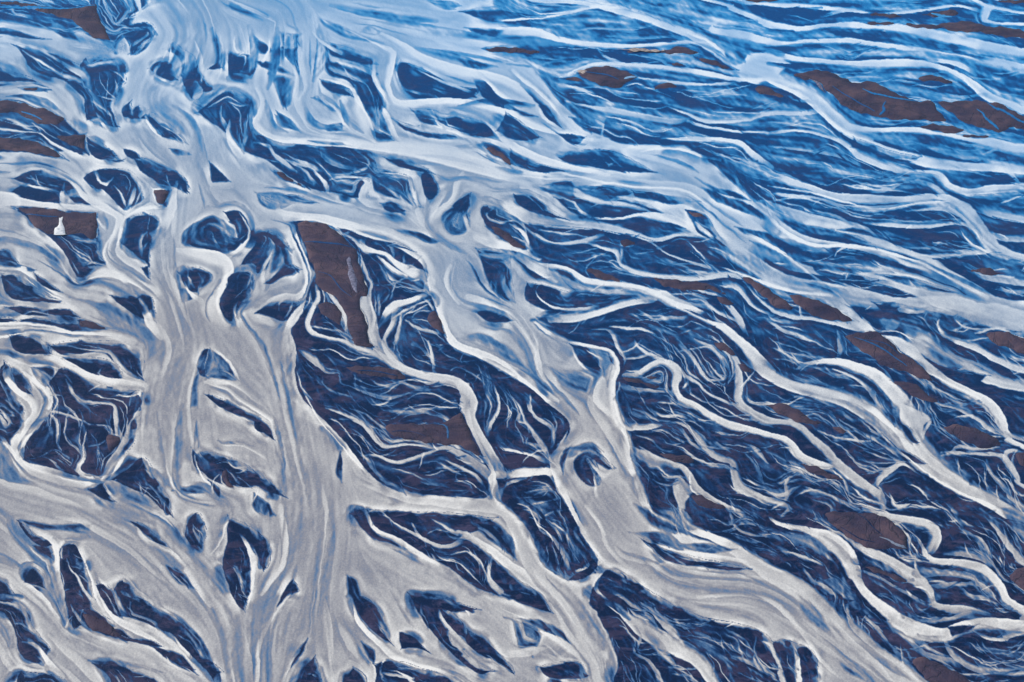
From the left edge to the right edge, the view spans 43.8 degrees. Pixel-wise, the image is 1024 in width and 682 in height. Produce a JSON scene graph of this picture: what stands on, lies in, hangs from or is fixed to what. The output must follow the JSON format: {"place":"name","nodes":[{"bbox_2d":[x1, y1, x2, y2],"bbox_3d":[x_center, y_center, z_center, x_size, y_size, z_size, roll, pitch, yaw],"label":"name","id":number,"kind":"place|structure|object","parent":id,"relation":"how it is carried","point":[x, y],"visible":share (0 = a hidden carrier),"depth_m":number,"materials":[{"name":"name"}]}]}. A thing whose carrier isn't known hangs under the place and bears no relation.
{"place":"outdoors","nodes":[
{"label":"outdoors","id":0,"kind":"place"},
{"bbox_2d":[0,0,1023,681],"bbox_3d":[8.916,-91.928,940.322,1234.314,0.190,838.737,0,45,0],"label":"river water","id":1,"kind":"structure","parent":0,"point":[322,546],"depth_m":848.86,"materials":[{"name":"liquid"}]},
{"bbox_2d":[0,137,59,157],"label":"sand bar","id":2,"kind":"object","parent":1,"relation":"on","point":[19,144],"visible":1,"depth_m":999.41,"materials":[{"name":"brown sand"}]},
{"bbox_2d":[23,88,36,90],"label":"sand bar","id":3,"kind":"object","parent":1,"relation":"on","point":[33,89],"visible":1,"depth_m":1057.05,"materials":[{"name":"brown sand"}]},
{"bbox_2d":[57,134,85,148],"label":"sand bar","id":4,"kind":"object","parent":1,"relation":"on","point":[75,140],"visible":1,"depth_m":1005.95,"materials":[{"name":"brown sand"}]},
{"bbox_2d":[79,320,104,328],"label":"sand bar","id":5,"kind":"object","parent":1,"relation":"on","point":[89,324],"visible":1,"depth_m":858.15,"materials":[{"name":"brown sand"}]},
{"bbox_2d":[83,614,121,635],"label":"sand bar","id":6,"kind":"object","parent":1,"relation":"in","point":[94,623],"visible":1,"depth_m":692.28,"materials":[{"name":"sand"}]},
{"bbox_2d":[106,435,119,451],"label":"sand bar","id":7,"kind":"object","parent":1,"relation":"on","point":[113,441],"visible":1,"depth_m":785.04,"materials":[{"name":"sand"}]},
{"bbox_2d":[154,190,167,203],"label":"sand bar","id":8,"kind":"object","parent":1,"relation":"on","point":[161,196],"visible":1,"depth_m":956.55,"materials":[{"name":"brown sand"}]},
{"bbox_2d":[222,470,233,487],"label":"sand bar","id":9,"kind":"object","parent":1,"relation":"in","point":[225,476],"visible":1,"depth_m":764.75,"materials":[{"name":"sand"}]},
{"bbox_2d":[277,172,300,185],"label":"sand bar","id":10,"kind":"object","parent":1,"relation":"on","point":[282,175],"visible":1,"depth_m":972.83,"materials":[{"name":"brown sand"}]},
{"bbox_2d":[318,302,341,324],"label":"sand bar","id":11,"kind":"object","parent":1,"relation":"in","point":[331,311],"visible":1,"depth_m":867.01,"materials":[{"name":"brown sand"}]},
{"bbox_2d":[297,221,370,347],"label":"sand bar","id":12,"kind":"object","parent":1,"relation":"in","point":[333,256],"visible":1,"depth_m":896.47,"materials":[{"name":"sand"}]},
{"bbox_2d":[346,365,404,378],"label":"sand bar","id":13,"kind":"object","parent":1,"relation":"on","point":[379,371],"visible":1,"depth_m":827.11,"materials":[{"name":"sand"}]},
{"bbox_2d":[427,311,444,333],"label":"sand bar","id":14,"kind":"object","parent":1,"relation":"on","point":[434,320],"visible":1,"depth_m":860.12,"materials":[{"name":"brown sand"}]},
{"bbox_2d":[487,147,510,164],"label":"sand bar","id":15,"kind":"object","parent":1,"relation":"on","point":[492,150],"visible":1,"depth_m":992.98,"materials":[{"name":"brown sand"}]},
{"bbox_2d":[491,226,524,247],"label":"sand bar","id":16,"kind":"object","parent":1,"relation":"on","point":[507,237],"visible":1,"depth_m":922.43,"materials":[{"name":"brown sand"}]},
{"bbox_2d":[486,47,538,53],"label":"sand bar","id":17,"kind":"object","parent":1,"relation":"on","point":[508,50],"visible":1,"depth_m":1098.09,"materials":[{"name":"brown sand"}]},
{"bbox_2d":[565,77,581,80],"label":"sand bar","id":18,"kind":"object","parent":1,"relation":"in","point":[574,79],"visible":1,"depth_m":1067.15,"materials":[{"name":"sand"}]},
{"bbox_2d":[587,268,619,281],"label":"sand bar","id":19,"kind":"object","parent":1,"relation":"on","point":[600,274],"visible":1,"depth_m":893.35,"materials":[{"name":"brown sand"}]},
{"bbox_2d":[620,239,634,246],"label":"sand bar","id":20,"kind":"object","parent":1,"relation":"on","point":[625,242],"visible":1,"depth_m":918.33,"materials":[{"name":"brown sand"}]},
{"bbox_2d":[623,377,658,387],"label":"sand bar","id":21,"kind":"object","parent":1,"relation":"in","point":[634,380],"visible":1,"depth_m":821.51,"materials":[{"name":"brown sand"}]},
{"bbox_2d":[620,46,697,54],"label":"sand bar","id":22,"kind":"object","parent":1,"relation":"in","point":[678,49],"visible":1,"depth_m":1096.99,"materials":[{"name":"brown sand"}]},
{"bbox_2d":[655,82,676,89],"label":"sand bar","id":23,"kind":"object","parent":1,"relation":"on","point":[666,85],"visible":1,"depth_m":1059.52,"materials":[{"name":"sand"}]},
{"bbox_2d":[660,453,693,462],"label":"sand bar","id":24,"kind":"object","parent":1,"relation":"on","point":[681,458],"visible":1,"depth_m":775.63,"materials":[{"name":"sand"}]},
{"bbox_2d":[654,278,725,294],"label":"sand bar","id":25,"kind":"object","parent":1,"relation":"in","point":[685,285],"visible":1,"depth_m":885.95,"materials":[{"name":"brown sand"}]},
{"bbox_2d":[689,212,703,216],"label":"sand bar","id":26,"kind":"object","parent":1,"relation":"on","point":[696,214],"visible":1,"depth_m":940.79,"materials":[{"name":"brown sand"}]},
{"bbox_2d":[692,495,725,508],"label":"sand bar","id":27,"kind":"object","parent":1,"relation":"on","point":[701,500],"visible":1,"depth_m":751.44,"materials":[{"name":"sand"}]},
{"bbox_2d":[697,57,728,68],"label":"sand bar","id":28,"kind":"object","parent":1,"relation":"in","point":[712,62],"visible":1,"depth_m":1084.50,"materials":[{"name":"brown sand"}]},
{"bbox_2d":[715,342,734,355],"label":"sand bar","id":29,"kind":"object","parent":1,"relation":"on","point":[724,347],"visible":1,"depth_m":843.07,"materials":[{"name":"brown sand"}]},
{"bbox_2d":[717,297,733,304],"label":"sand bar","id":30,"kind":"object","parent":1,"relation":"on","point":[724,300],"visible":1,"depth_m":874.80,"materials":[{"name":"brown sand"}]},
{"bbox_2d":[739,364,752,372],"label":"sand bar","id":31,"kind":"object","parent":1,"relation":"on","point":[744,367],"visible":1,"depth_m":829.79,"materials":[{"name":"brown sand"}]},
{"bbox_2d":[746,0,776,2],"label":"sand bar","id":32,"kind":"object","parent":1,"relation":"on","point":[756,1],"visible":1,"depth_m":1157.00,"materials":[{"name":"brown sand"}]},
{"bbox_2d":[743,277,792,309],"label":"sand bar","id":33,"kind":"object","parent":1,"relation":"on","point":[776,301],"visible":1,"depth_m":878.83,"materials":[{"name":"brown sand"}]},
{"bbox_2d":[755,86,783,96],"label":"sand bar","id":34,"kind":"object","parent":1,"relation":"on","point":[764,90],"visible":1,"depth_m":1053.82,"materials":[{"name":"brown sand"}]},
{"bbox_2d":[766,403,820,423],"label":"sand bar","id":35,"kind":"object","parent":1,"relation":"on","point":[794,414],"visible":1,"depth_m":801.78,"materials":[{"name":"sand"}]},
{"bbox_2d":[790,294,851,321],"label":"sand bar","id":36,"kind":"object","parent":1,"relation":"in","point":[817,308],"visible":1,"depth_m":868.72,"materials":[{"name":"brown sand"}]},
{"bbox_2d":[801,463,842,479],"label":"sand bar","id":37,"kind":"object","parent":1,"relation":"on","point":[816,470],"visible":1,"depth_m":768.16,"materials":[{"name":"sand"}]},
{"bbox_2d":[832,427,845,433],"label":"sand bar","id":38,"kind":"object","parent":1,"relation":"on","point":[840,430],"visible":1,"depth_m":792.29,"materials":[{"name":"sand"}]},
{"bbox_2d":[794,69,945,121],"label":"sand bar","id":39,"kind":"object","parent":1,"relation":"on","point":[871,98],"visible":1,"depth_m":1044.17,"materials":[{"name":"sand"}]},
{"bbox_2d":[867,21,893,24],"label":"sand bar","id":40,"kind":"object","parent":1,"relation":"in","point":[881,23],"visible":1,"depth_m":1129.61,"materials":[{"name":"brown sand"}]},
{"bbox_2d":[870,13,901,17],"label":"sand bar","id":41,"kind":"object","parent":1,"relation":"in","point":[887,15],"visible":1,"depth_m":1139.35,"materials":[{"name":"brown sand"}]},
{"bbox_2d":[866,567,906,581],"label":"sand bar","id":42,"kind":"object","parent":1,"relation":"on","point":[877,570],"visible":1,"depth_m":716.77,"materials":[{"name":"sand"}]},
{"bbox_2d":[846,331,932,380],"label":"sand bar","id":43,"kind":"object","parent":1,"relation":"on","point":[879,348],"visible":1,"depth_m":838.96,"materials":[{"name":"sand"}]},
{"bbox_2d":[894,381,937,401],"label":"sand bar","id":44,"kind":"object","parent":1,"relation":"on","point":[914,390],"visible":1,"depth_m":815.42,"materials":[{"name":"sand"}]},
{"bbox_2d":[918,75,951,83],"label":"sand bar","id":45,"kind":"object","parent":1,"relation":"in","point":[932,78],"visible":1,"depth_m":1066.84,"materials":[{"name":"brown sand"}]},
{"bbox_2d":[922,9,957,17],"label":"sand bar","id":46,"kind":"object","parent":1,"relation":"on","point":[948,13],"visible":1,"depth_m":1140.48,"materials":[{"name":"sand"}]},
{"bbox_2d":[913,657,970,681],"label":"sand bar","id":47,"kind":"object","parent":1,"relation":"on","point":[931,671],"visible":1,"depth_m":672.02,"materials":[{"name":"sand"}]},
{"bbox_2d":[921,123,963,133],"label":"sand bar","id":48,"kind":"object","parent":1,"relation":"on","point":[946,129],"visible":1,"depth_m":1017.22,"materials":[{"name":"brown sand"}]},
{"bbox_2d":[906,21,1023,38],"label":"sand bar","id":49,"kind":"object","parent":1,"relation":"on","point":[967,26],"visible":1,"depth_m":1122.72,"materials":[{"name":"brown sand"}]},
{"bbox_2d":[944,424,1000,448],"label":"sand bar","id":50,"kind":"object","parent":1,"relation":"on","point":[976,437],"visible":1,"depth_m":787.96,"materials":[{"name":"sand"}]},
{"bbox_2d":[963,135,988,137],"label":"sand bar","id":51,"kind":"object","parent":1,"relation":"on","point":[976,136],"visible":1,"depth_m":1010.40,"materials":[{"name":"sand"}]},
{"bbox_2d":[938,100,1023,132],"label":"sand bar","id":52,"kind":"object","parent":1,"relation":"on","point":[996,117],"visible":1,"depth_m":1029.46,"materials":[{"name":"sand"}]},
{"bbox_2d":[971,268,999,275],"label":"sand bar","id":53,"kind":"object","parent":1,"relation":"on","point":[988,271],"visible":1,"depth_m":896.49,"materials":[{"name":"brown sand"}]},
{"bbox_2d":[987,332,1023,353],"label":"sand bar","id":54,"kind":"object","parent":1,"relation":"on","point":[1015,343],"visible":1,"depth_m":847.28,"materials":[{"name":"brown sand"}]},
{"bbox_2d":[998,0,1023,3],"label":"sand bar","id":55,"kind":"object","parent":1,"relation":"on","point":[1016,1],"visible":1,"depth_m":1155.94,"materials":[{"name":"brown sand"}]},
{"bbox_2d":[1009,567,1023,589],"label":"sand bar","id":56,"kind":"object","parent":1,"relation":"on","point":[1017,576],"visible":1,"depth_m":714.43,"materials":[{"name":"sand"}]},
{"bbox_2d":[1016,452,1023,466],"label":"sand bar","id":57,"kind":"object","parent":1,"relation":"on","point":[1020,456],"visible":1,"depth_m":776.14,"materials":[{"name":"sand"}]},
{"bbox_2d":[0,0,1023,681],"bbox_3d":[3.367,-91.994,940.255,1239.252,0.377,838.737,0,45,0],"label":"ground","id":58,"kind":"structure","parent":0,"point":[348,388],"depth_m":839.57,"materials":[{"name":"soil"}]},
{"bbox_2d":[0,100,63,124],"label":"sand bar","id":59,"kind":"object","parent":58,"relation":"on","point":[40,115],"visible":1,"depth_m":1032.69,"materials":[{"name":"sand"}]},
{"bbox_2d":[0,1,109,39],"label":"sand bar","id":60,"kind":"object","parent":58,"relation":"on","point":[86,18],"visible":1,"depth_m":1138.93,"materials":[{"name":"sand"}]},
{"bbox_2d":[19,207,96,238],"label":"sand bar","id":61,"kind":"object","parent":58,"relation":"on","point":[52,221],"visible":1,"depth_m":934.21,"materials":[{"name":"sand"}]},
{"bbox_2d":[385,413,479,455],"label":"sand bar","id":62,"kind":"object","parent":58,"relation":"on","point":[454,430],"visible":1,"depth_m":789.83,"materials":[{"name":"sand"}]},
{"bbox_2d":[577,66,636,87],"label":"sand bar","id":63,"kind":"object","parent":58,"relation":"on","point":[611,77],"visible":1,"depth_m":1069.02,"materials":[{"name":"sand"}]},
{"bbox_2d":[825,511,906,548],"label":"sand bar","id":64,"kind":"object","parent":58,"relation":"on","point":[871,530],"visible":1,"depth_m":737.62,"materials":[{"name":"sand"}]}
]}

